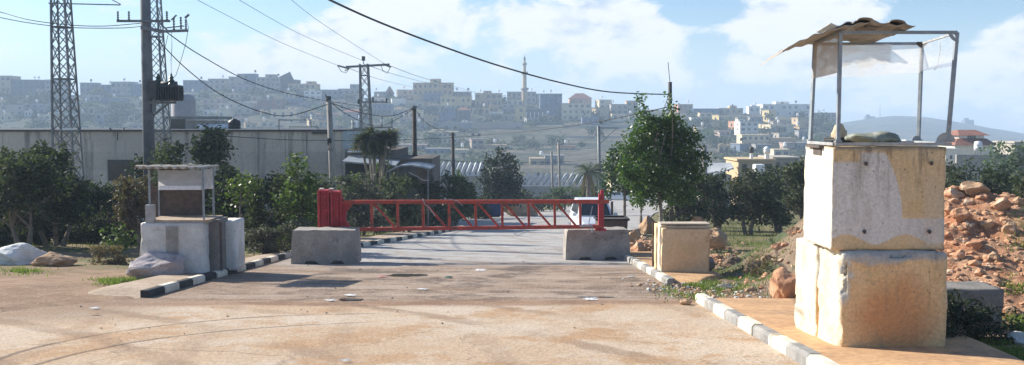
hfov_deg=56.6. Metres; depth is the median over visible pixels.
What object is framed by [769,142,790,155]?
house
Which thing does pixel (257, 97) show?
house
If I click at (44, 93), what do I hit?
hillside tree
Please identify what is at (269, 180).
tree
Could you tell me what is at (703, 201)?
tree
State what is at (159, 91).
transformer pole
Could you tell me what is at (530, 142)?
hillside tree
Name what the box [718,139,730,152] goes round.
house
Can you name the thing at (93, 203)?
tree
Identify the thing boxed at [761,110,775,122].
house
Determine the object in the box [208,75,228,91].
house
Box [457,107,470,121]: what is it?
house
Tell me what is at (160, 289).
kerb
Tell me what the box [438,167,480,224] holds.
tree
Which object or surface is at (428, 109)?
hillside tree
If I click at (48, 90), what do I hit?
house
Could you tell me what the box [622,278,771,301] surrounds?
rubble gravel
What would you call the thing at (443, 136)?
house
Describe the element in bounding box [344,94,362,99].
house
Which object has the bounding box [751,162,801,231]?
tree
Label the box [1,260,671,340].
road grit
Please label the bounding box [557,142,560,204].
utility pole
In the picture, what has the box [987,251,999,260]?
rock
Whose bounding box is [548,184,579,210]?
tree
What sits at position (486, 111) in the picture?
house
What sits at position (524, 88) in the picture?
minaret
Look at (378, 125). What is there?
house
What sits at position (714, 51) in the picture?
sky
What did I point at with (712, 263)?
rock
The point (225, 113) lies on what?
house
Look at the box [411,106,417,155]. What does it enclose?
utility pole
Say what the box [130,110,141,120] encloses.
hillside tree
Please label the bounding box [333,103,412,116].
power cable
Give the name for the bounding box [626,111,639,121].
house
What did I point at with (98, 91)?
hillside tree
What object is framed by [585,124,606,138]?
hillside tree
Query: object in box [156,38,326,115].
power cable
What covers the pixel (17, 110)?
house
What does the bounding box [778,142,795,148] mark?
house
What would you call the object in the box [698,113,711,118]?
house
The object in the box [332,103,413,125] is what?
power cable
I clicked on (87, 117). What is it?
hillside tree
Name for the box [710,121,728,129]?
hillside tree
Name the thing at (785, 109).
house
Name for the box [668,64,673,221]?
utility pole
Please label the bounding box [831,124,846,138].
sack
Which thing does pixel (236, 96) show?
house
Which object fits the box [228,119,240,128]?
water tank
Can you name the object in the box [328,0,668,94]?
power cable
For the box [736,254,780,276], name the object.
bush
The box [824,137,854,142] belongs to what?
folded cloth
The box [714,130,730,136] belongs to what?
house
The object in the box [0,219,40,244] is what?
tree
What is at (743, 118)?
house
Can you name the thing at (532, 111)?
house
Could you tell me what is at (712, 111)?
house
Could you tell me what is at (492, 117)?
hillside tree
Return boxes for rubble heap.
[630,233,749,270]
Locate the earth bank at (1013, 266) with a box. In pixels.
[713,188,1023,317]
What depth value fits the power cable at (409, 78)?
146.73 m
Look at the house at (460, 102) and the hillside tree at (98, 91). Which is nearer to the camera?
the house at (460, 102)
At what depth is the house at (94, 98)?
592.18 m
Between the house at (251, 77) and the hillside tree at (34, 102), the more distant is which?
the house at (251, 77)
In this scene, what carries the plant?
on the ground at (60, 286)
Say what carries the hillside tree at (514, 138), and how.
on the ground at (60, 286)
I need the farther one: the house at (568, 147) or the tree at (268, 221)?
the house at (568, 147)
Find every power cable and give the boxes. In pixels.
[0,12,140,26]
[0,17,140,28]
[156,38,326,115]
[168,33,372,107]
[198,0,335,64]
[227,136,326,140]
[240,0,362,60]
[292,0,384,63]
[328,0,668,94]
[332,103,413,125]
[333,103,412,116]
[334,106,667,140]
[364,64,477,93]
[391,66,485,94]
[444,159,595,162]
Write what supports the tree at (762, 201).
on the ground at (60, 286)
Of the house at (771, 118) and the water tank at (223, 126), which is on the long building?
the water tank at (223, 126)
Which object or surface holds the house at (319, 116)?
on the ground at (60, 286)
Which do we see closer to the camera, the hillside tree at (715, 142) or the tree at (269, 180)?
the tree at (269, 180)
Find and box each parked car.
[569,197,617,224]
[605,191,630,200]
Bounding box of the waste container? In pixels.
[593,216,629,228]
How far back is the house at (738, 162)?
120.15 m
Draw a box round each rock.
[0,243,47,264]
[30,252,77,266]
[126,252,185,278]
[503,204,537,215]
[629,231,640,242]
[630,242,647,251]
[639,216,654,233]
[680,298,691,304]
[691,216,704,221]
[709,256,715,269]
[710,228,726,250]
[716,283,733,288]
[722,256,742,267]
[745,287,756,291]
[761,255,771,262]
[769,267,795,297]
[770,242,781,250]
[784,226,799,235]
[944,187,964,197]
[944,205,954,215]
[944,231,952,238]
[949,249,964,258]
[950,207,972,222]
[959,181,990,195]
[964,197,976,204]
[965,240,981,249]
[974,268,986,276]
[980,219,993,229]
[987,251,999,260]
[989,197,1010,210]
[1001,221,1016,233]
[1006,331,1023,343]
[1012,196,1023,205]
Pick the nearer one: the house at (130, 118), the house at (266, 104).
the house at (130, 118)
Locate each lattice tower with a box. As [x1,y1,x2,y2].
[48,0,120,198]
[150,0,171,163]
[337,56,390,127]
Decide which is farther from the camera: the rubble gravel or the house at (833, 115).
the house at (833, 115)
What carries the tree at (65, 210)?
on the ground at (60, 286)
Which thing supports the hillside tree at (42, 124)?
on the ground at (60, 286)
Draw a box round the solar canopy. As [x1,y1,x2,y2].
[280,72,293,84]
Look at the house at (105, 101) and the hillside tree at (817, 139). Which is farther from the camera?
the house at (105, 101)
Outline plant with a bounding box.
[99,221,140,257]
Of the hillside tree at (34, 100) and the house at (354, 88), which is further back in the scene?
the house at (354, 88)
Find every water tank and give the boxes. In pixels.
[197,124,212,128]
[213,124,228,128]
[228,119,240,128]
[749,146,753,158]
[764,146,769,157]
[974,141,982,153]
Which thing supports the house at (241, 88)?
on the ground at (60, 286)
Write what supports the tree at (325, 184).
on the ground at (60, 286)
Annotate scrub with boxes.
[0,91,832,184]
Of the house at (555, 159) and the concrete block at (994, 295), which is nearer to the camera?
the concrete block at (994, 295)
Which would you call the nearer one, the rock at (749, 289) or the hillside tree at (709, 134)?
the rock at (749, 289)
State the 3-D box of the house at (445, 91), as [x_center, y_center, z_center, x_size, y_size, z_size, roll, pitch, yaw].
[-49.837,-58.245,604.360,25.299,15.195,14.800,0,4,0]
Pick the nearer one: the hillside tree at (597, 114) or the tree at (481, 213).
the tree at (481, 213)
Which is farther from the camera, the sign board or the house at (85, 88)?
the house at (85, 88)
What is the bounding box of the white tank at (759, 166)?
[753,164,764,174]
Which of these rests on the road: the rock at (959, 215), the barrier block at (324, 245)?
the barrier block at (324, 245)
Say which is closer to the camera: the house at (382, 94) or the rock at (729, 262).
the rock at (729, 262)
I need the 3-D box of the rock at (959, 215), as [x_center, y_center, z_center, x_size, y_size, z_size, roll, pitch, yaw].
[8.418,0.634,17.784,0.379,0.335,0.349,2,4,33]
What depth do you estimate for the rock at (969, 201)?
18.34 m
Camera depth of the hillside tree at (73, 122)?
504.12 m
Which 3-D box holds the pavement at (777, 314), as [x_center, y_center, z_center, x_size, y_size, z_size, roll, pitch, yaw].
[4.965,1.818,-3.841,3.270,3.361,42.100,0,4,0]
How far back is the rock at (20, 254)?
24.87 m
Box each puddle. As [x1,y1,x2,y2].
[339,298,361,300]
[386,274,427,276]
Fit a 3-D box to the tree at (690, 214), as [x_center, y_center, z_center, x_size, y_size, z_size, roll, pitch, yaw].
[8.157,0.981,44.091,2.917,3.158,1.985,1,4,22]
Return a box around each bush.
[84,242,133,264]
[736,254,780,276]
[946,288,1023,341]
[946,317,973,337]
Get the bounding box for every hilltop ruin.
[864,115,874,118]
[962,118,973,124]
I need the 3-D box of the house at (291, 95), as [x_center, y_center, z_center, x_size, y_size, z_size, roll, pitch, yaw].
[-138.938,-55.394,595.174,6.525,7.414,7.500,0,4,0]
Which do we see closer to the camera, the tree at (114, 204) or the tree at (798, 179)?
the tree at (114, 204)
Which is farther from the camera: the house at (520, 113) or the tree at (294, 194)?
the house at (520, 113)
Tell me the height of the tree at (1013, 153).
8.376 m
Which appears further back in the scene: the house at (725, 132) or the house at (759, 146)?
the house at (725, 132)
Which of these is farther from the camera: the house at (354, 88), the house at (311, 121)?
the house at (354, 88)
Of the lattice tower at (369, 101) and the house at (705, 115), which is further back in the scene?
the house at (705, 115)
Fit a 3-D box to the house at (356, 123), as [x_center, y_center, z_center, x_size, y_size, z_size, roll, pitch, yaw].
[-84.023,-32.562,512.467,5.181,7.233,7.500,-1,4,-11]
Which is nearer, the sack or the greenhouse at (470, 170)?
the sack
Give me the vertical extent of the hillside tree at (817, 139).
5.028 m
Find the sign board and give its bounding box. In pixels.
[343,131,366,148]
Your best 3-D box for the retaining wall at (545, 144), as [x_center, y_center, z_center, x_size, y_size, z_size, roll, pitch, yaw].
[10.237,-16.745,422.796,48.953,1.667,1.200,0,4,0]
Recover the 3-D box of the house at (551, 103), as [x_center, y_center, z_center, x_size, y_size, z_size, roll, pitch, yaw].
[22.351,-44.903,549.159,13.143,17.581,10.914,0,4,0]
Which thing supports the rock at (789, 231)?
on the earth bank at (1013, 266)
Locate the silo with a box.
[171,93,195,119]
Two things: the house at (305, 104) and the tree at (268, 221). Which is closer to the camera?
the tree at (268, 221)
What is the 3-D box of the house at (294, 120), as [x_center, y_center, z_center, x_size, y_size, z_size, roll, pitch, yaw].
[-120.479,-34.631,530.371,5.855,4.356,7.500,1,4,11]
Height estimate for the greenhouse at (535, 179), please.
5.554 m
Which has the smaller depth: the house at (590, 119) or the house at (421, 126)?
the house at (421, 126)
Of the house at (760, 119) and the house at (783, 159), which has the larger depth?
the house at (760, 119)
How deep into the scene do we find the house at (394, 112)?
550.50 m
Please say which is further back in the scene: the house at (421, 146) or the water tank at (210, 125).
the house at (421, 146)
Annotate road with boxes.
[0,195,800,364]
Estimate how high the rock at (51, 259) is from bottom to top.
0.493 m
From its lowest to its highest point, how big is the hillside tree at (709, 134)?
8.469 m
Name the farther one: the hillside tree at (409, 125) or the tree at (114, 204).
the hillside tree at (409, 125)
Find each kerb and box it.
[140,225,463,297]
[624,255,674,288]
[695,293,839,364]
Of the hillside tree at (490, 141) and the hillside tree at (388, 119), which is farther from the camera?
the hillside tree at (388, 119)
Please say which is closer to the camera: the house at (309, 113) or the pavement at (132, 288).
the pavement at (132, 288)
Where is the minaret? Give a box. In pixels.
[520,54,528,106]
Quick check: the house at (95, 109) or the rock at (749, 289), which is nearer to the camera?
the rock at (749, 289)
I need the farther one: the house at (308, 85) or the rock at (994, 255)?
the house at (308, 85)
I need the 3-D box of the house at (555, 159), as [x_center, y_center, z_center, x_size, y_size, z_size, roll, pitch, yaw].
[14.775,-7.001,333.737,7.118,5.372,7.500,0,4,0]
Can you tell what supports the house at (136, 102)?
on the ground at (60, 286)
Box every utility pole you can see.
[325,94,335,189]
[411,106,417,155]
[451,132,454,188]
[550,151,553,209]
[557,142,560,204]
[597,119,618,188]
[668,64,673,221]
[702,146,706,175]
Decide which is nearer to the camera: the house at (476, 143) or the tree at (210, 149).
the tree at (210, 149)
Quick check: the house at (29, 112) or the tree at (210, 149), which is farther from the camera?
the house at (29, 112)
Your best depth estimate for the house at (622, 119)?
535.75 m
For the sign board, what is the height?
1.092 m
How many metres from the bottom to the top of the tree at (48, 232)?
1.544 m
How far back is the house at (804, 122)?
512.32 m
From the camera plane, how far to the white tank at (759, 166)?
108.13 m
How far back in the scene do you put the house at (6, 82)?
619.22 m
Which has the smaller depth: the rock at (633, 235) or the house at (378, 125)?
the rock at (633, 235)
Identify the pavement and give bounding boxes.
[88,230,433,297]
[630,251,723,287]
[714,298,1023,364]
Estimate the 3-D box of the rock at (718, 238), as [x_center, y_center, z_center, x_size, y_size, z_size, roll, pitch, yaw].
[6.850,2.012,31.992,0.772,0.970,0.726,1,4,15]
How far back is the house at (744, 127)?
470.41 m
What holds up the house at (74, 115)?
on the ground at (60, 286)
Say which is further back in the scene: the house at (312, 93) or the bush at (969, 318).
the house at (312, 93)
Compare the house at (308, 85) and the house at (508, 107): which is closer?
the house at (508, 107)
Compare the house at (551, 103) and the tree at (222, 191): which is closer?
the tree at (222, 191)
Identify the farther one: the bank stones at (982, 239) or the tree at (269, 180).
the tree at (269, 180)
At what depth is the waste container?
28.10 m
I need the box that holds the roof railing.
[352,116,392,128]
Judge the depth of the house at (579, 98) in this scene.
619.93 m
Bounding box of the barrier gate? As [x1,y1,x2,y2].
[318,188,612,232]
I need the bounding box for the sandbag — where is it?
[845,131,900,142]
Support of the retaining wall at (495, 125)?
on the ground at (60, 286)
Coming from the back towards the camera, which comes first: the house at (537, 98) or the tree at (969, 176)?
the house at (537, 98)
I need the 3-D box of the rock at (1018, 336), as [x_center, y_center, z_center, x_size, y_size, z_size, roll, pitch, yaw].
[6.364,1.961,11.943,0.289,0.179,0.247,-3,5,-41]
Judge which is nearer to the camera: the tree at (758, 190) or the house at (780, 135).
the tree at (758, 190)
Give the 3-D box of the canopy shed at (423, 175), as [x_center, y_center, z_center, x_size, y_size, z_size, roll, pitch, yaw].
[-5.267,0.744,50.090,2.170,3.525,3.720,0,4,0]
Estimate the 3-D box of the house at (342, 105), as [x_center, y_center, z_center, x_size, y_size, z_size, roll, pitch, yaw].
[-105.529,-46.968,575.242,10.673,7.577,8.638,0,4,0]
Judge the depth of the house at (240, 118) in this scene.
523.85 m
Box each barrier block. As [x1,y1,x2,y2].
[291,227,361,263]
[563,226,629,259]
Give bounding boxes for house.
[0,76,20,94]
[0,105,25,115]
[0,110,13,121]
[12,76,44,94]
[24,109,32,116]
[25,100,50,111]
[31,114,47,122]
[36,89,58,98]
[44,113,59,119]
[45,80,70,94]
[49,98,76,105]
[65,109,87,119]
[75,107,101,114]
[80,79,101,94]
[82,95,104,101]
[94,112,113,119]
[95,81,110,94]
[97,114,115,125]
[103,94,128,104]
[111,78,138,95]
[113,111,136,117]
[128,115,140,121]
[131,80,141,95]
[131,119,142,127]
[134,97,141,105]
[182,77,207,92]
[188,89,205,98]
[202,99,226,108]
[202,110,217,115]
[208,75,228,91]
[217,106,234,116]
[218,101,255,113]
[224,89,245,99]
[229,74,244,89]
[230,85,254,92]
[234,115,247,123]
[243,70,258,87]
[244,118,256,127]
[252,96,271,101]
[256,74,281,91]
[256,95,287,110]
[261,117,277,126]
[270,108,303,119]
[282,80,300,89]
[283,98,302,104]
[284,88,296,97]
[284,101,298,108]
[288,80,320,94]
[288,117,303,122]
[299,102,323,106]
[302,110,314,115]
[304,89,321,99]
[307,114,314,125]
[314,112,338,118]
[318,115,337,127]
[319,90,338,97]
[320,100,344,105]
[331,99,346,109]
[338,84,363,97]
[342,109,362,118]
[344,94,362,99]
[354,116,358,127]
[355,99,368,107]
[372,104,393,113]
[374,88,388,97]
[374,94,384,103]
[375,123,386,130]
[386,86,394,95]
[391,99,405,105]
[391,110,410,115]
[396,86,412,98]
[397,138,427,148]
[400,114,411,123]
[406,102,423,108]
[408,106,423,119]
[413,79,453,100]
[416,119,426,129]
[423,93,441,101]
[423,106,440,112]
[424,116,439,123]
[424,148,450,152]
[427,126,458,144]
[439,112,456,121]
[441,97,471,110]
[444,103,456,111]
[449,143,468,152]
[453,88,471,96]
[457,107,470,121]
[470,133,484,148]
[471,116,484,120]
[472,103,489,114]
[475,89,502,106]
[482,139,506,148]
[489,102,498,111]
[490,112,502,119]
[502,104,514,111]
[503,115,515,120]
[507,88,535,103]
[507,96,521,106]
[516,107,525,120]
[524,118,538,121]
[526,109,540,121]
[529,151,546,164]
[536,90,543,103]
[539,89,561,118]
[542,111,554,121]
[544,155,564,164]
[557,140,575,149]
[561,103,591,120]
[568,93,591,105]
[581,112,598,123]
[592,109,608,116]
[595,96,611,108]
[609,100,628,114]
[611,114,624,121]
[625,101,637,113]
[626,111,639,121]
[674,100,692,112]
[690,109,719,113]
[693,122,705,132]
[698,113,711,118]
[712,110,723,119]
[714,104,743,113]
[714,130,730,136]
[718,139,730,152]
[724,157,776,204]
[728,121,733,132]
[730,138,747,151]
[734,120,758,135]
[735,113,747,120]
[736,134,770,146]
[746,102,760,114]
[748,117,762,123]
[751,144,772,149]
[757,101,809,117]
[758,155,799,202]
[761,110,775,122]
[761,120,793,132]
[768,138,796,146]
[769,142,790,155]
[770,117,788,123]
[772,128,789,137]
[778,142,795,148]
[792,113,808,128]
[794,121,804,129]
[794,130,808,137]
[795,137,806,148]
[814,109,835,127]
[940,130,996,153]
[946,148,958,164]
[992,141,1023,153]
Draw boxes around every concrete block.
[652,222,710,271]
[794,238,947,346]
[946,281,1003,331]
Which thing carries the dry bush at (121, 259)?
on the ground at (60, 286)
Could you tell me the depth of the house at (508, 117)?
535.72 m
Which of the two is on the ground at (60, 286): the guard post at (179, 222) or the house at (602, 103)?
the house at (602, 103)
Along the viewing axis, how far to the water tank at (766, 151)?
121.70 m
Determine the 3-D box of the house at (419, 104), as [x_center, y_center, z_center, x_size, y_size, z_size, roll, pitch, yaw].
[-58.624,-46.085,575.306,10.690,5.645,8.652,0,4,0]
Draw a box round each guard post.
[134,164,227,272]
[760,17,958,249]
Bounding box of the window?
[107,160,133,180]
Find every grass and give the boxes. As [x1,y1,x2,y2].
[0,195,1023,360]
[0,219,796,259]
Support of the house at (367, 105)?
on the ground at (60, 286)
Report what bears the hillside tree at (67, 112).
on the ground at (60, 286)
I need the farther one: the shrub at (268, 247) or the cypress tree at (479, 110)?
the cypress tree at (479, 110)
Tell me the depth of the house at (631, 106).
580.18 m
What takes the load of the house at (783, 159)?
on the ground at (60, 286)
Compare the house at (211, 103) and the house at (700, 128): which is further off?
the house at (211, 103)
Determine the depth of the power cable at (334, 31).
80.33 m
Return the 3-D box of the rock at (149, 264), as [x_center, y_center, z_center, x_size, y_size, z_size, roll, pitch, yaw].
[-7.883,1.936,21.072,1.320,0.781,0.500,0,4,-5]
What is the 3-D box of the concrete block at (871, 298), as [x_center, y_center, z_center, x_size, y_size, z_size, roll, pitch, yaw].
[4.412,1.415,11.836,1.328,1.369,1.692,0,4,0]
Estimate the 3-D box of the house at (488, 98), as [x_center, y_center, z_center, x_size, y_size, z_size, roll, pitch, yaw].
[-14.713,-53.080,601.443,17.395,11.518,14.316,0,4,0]
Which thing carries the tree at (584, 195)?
on the ground at (60, 286)
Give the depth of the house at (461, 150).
379.99 m
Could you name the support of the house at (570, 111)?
on the ground at (60, 286)
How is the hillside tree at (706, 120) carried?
on the ground at (60, 286)
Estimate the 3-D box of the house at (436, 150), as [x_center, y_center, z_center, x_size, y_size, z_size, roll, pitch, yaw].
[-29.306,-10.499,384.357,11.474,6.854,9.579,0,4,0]
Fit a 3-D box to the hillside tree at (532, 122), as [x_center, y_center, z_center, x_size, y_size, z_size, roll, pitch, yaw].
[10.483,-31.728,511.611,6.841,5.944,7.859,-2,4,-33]
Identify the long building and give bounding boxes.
[0,127,374,221]
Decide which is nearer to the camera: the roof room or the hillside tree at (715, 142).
the roof room
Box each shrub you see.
[244,225,283,255]
[276,219,313,251]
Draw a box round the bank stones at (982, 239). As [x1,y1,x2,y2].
[733,185,1023,317]
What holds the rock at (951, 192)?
on the earth bank at (1013, 266)
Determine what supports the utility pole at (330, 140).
on the ground at (60, 286)
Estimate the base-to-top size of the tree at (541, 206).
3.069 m
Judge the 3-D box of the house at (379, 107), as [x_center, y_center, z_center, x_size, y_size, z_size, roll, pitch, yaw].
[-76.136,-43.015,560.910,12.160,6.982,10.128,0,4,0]
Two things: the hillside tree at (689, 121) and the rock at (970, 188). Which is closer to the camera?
the rock at (970, 188)
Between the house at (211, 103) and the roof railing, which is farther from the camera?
the house at (211, 103)
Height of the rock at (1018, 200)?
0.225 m
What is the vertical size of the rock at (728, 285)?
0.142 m
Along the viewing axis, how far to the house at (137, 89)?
619.39 m
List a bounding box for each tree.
[0,145,78,244]
[0,184,26,245]
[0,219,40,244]
[5,139,102,246]
[22,118,44,127]
[23,94,45,103]
[25,89,41,99]
[28,98,41,103]
[32,117,48,127]
[32,212,90,244]
[39,88,57,98]
[51,211,140,244]
[59,102,76,117]
[64,118,83,127]
[70,179,135,242]
[78,188,104,212]
[80,110,95,120]
[86,86,108,94]
[94,181,142,236]
[108,173,156,252]
[124,142,195,192]
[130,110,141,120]
[147,123,237,213]
[197,89,207,98]
[198,169,247,213]
[205,159,266,217]
[215,168,264,217]
[228,167,310,249]
[242,171,316,217]
[245,208,303,245]
[268,151,330,245]
[290,86,302,94]
[294,171,356,225]
[333,171,395,234]
[335,115,343,122]
[335,171,366,220]
[345,127,406,217]
[365,172,427,232]
[366,160,410,225]
[383,115,395,124]
[385,92,393,98]
[402,175,457,226]
[404,119,419,128]
[421,129,441,144]
[422,107,435,113]
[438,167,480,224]
[452,184,493,218]
[475,106,482,115]
[475,147,527,214]
[485,138,495,143]
[488,114,499,120]
[510,189,568,210]
[511,135,521,140]
[523,118,538,126]
[523,137,543,148]
[538,113,549,121]
[545,132,568,147]
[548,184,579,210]
[564,162,613,196]
[576,182,604,197]
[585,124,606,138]
[591,110,602,116]
[597,140,646,215]
[613,91,715,221]
[626,164,650,223]
[655,173,720,221]
[675,173,727,220]
[684,116,697,125]
[686,110,696,116]
[691,120,707,128]
[694,114,711,126]
[696,168,750,228]
[700,126,719,139]
[707,135,726,147]
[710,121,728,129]
[710,165,789,235]
[729,176,792,220]
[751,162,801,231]
[758,124,772,133]
[776,157,804,220]
[794,109,807,117]
[806,115,823,127]
[813,135,823,140]
[814,110,830,123]
[821,119,834,130]
[944,159,1003,193]
[946,158,1020,194]
[973,157,1023,194]
[978,140,1018,188]
[1002,141,1023,184]
[1005,170,1023,198]
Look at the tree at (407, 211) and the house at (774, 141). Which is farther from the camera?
the house at (774, 141)
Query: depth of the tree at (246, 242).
34.12 m
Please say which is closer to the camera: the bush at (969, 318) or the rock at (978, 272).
the bush at (969, 318)
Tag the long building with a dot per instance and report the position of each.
(108, 154)
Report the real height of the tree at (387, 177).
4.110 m
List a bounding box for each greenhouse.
[440,161,483,199]
[519,172,593,187]
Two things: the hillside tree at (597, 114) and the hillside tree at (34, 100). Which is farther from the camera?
the hillside tree at (34, 100)
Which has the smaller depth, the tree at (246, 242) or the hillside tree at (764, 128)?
the tree at (246, 242)
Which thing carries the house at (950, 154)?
on the ground at (60, 286)
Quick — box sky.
[0,0,1023,132]
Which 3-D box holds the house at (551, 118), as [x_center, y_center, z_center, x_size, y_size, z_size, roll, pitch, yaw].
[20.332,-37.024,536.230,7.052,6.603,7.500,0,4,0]
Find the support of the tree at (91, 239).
on the ground at (60, 286)
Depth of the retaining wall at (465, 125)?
505.50 m
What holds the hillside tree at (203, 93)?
on the ground at (60, 286)
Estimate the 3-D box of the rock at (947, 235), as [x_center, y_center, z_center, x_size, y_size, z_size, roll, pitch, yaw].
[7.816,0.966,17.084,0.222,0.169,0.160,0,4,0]
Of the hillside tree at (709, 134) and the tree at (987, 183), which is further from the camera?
the hillside tree at (709, 134)
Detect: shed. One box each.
[342,147,439,223]
[387,162,434,226]
[690,163,733,206]
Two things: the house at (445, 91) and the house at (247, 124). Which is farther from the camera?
the house at (445, 91)
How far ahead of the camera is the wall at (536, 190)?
170.23 m
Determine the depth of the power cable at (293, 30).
74.71 m
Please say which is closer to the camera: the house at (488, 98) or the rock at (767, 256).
the rock at (767, 256)
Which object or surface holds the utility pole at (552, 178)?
on the ground at (60, 286)
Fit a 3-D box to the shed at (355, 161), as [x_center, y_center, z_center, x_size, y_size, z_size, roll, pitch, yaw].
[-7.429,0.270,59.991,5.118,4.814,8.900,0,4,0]
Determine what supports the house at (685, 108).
on the ground at (60, 286)
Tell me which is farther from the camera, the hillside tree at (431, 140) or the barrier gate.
the hillside tree at (431, 140)
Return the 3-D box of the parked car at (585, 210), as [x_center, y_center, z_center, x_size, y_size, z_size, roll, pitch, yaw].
[3.608,1.570,42.676,1.990,1.620,4.125,0,4,-4]
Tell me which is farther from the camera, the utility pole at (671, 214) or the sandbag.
the utility pole at (671, 214)
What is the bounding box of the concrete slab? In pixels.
[226,218,244,270]
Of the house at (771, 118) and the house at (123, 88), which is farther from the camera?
the house at (123, 88)
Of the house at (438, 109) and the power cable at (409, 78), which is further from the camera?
the house at (438, 109)
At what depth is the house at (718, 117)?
530.71 m
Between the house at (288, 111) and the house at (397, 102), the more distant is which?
the house at (397, 102)
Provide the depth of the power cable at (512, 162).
105.57 m
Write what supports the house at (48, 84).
on the ground at (60, 286)
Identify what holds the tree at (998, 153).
on the ground at (60, 286)
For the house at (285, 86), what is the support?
on the ground at (60, 286)
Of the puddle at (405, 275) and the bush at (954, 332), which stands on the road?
the puddle at (405, 275)
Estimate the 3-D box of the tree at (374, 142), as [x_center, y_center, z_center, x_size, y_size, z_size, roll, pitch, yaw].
[-7.405,-0.197,52.136,3.523,5.717,2.736,0,4,0]
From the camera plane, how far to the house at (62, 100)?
577.03 m
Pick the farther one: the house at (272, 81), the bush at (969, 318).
the house at (272, 81)
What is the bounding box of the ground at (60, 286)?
[0,88,1023,348]
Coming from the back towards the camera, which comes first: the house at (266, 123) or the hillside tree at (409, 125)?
the house at (266, 123)
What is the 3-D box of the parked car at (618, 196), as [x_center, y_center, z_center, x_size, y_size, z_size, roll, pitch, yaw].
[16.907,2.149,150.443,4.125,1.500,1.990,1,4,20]
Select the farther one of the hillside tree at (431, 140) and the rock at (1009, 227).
the hillside tree at (431, 140)
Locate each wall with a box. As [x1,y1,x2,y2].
[439,122,471,128]
[472,122,521,128]
[500,143,589,145]
[520,186,581,199]
[522,122,561,124]
[545,136,628,137]
[562,125,630,126]
[676,120,734,121]
[955,154,1023,182]
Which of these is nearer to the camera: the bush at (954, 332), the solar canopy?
the bush at (954, 332)
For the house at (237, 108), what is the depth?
553.37 m
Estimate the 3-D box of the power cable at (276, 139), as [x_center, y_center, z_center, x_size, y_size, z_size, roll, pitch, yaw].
[-10.887,-2.040,43.499,0.203,0.398,7.957,2,4,28]
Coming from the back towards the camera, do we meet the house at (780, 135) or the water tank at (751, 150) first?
the house at (780, 135)
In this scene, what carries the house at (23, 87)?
on the ground at (60, 286)
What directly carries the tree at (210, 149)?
on the ground at (60, 286)
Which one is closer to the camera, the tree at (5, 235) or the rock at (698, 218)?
the tree at (5, 235)
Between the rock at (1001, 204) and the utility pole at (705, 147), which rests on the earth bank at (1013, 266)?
the rock at (1001, 204)
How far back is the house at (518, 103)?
597.96 m
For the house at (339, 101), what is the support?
on the ground at (60, 286)
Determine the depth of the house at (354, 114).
544.66 m
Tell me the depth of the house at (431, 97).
594.80 m
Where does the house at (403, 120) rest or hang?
on the ground at (60, 286)
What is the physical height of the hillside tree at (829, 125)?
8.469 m
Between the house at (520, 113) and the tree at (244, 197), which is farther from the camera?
the house at (520, 113)
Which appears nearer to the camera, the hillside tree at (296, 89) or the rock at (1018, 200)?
the rock at (1018, 200)
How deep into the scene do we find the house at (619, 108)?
571.36 m
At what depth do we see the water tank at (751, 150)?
121.34 m
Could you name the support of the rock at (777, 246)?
on the earth bank at (1013, 266)
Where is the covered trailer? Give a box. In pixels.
[470,204,500,217]
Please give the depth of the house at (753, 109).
620.30 m
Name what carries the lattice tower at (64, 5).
on the ground at (60, 286)
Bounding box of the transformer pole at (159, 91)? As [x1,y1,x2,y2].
[117,0,189,218]
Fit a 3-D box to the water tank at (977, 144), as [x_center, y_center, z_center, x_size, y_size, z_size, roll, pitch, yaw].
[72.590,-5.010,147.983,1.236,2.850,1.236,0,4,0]
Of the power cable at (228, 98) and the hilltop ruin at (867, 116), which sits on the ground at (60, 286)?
the hilltop ruin at (867, 116)
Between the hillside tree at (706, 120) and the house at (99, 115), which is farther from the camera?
the house at (99, 115)
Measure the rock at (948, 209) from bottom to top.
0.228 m
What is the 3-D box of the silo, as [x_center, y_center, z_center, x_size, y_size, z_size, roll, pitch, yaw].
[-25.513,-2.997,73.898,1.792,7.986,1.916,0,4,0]
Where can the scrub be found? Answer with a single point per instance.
(479, 158)
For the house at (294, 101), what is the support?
on the ground at (60, 286)
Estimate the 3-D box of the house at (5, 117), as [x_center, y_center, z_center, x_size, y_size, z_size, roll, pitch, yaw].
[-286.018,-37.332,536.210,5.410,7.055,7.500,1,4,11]
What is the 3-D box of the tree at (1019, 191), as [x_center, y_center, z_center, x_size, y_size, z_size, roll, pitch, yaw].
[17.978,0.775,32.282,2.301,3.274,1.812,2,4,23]
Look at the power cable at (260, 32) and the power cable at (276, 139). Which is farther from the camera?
the power cable at (260, 32)
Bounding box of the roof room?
[165,116,231,128]
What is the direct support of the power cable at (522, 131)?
attached to the utility pole at (330, 140)
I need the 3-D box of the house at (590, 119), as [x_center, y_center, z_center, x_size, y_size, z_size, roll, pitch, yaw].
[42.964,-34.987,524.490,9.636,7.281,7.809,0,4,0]
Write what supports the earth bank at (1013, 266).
on the ground at (60, 286)
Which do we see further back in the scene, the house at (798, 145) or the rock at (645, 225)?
the house at (798, 145)
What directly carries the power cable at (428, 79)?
attached to the lattice tower at (369, 101)
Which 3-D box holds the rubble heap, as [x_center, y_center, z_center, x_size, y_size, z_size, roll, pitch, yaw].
[6.201,2.192,35.337,5.604,2.184,25.108,0,4,0]
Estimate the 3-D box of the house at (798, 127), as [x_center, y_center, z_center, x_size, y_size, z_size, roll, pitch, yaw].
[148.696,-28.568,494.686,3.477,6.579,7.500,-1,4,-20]
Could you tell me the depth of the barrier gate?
26.46 m

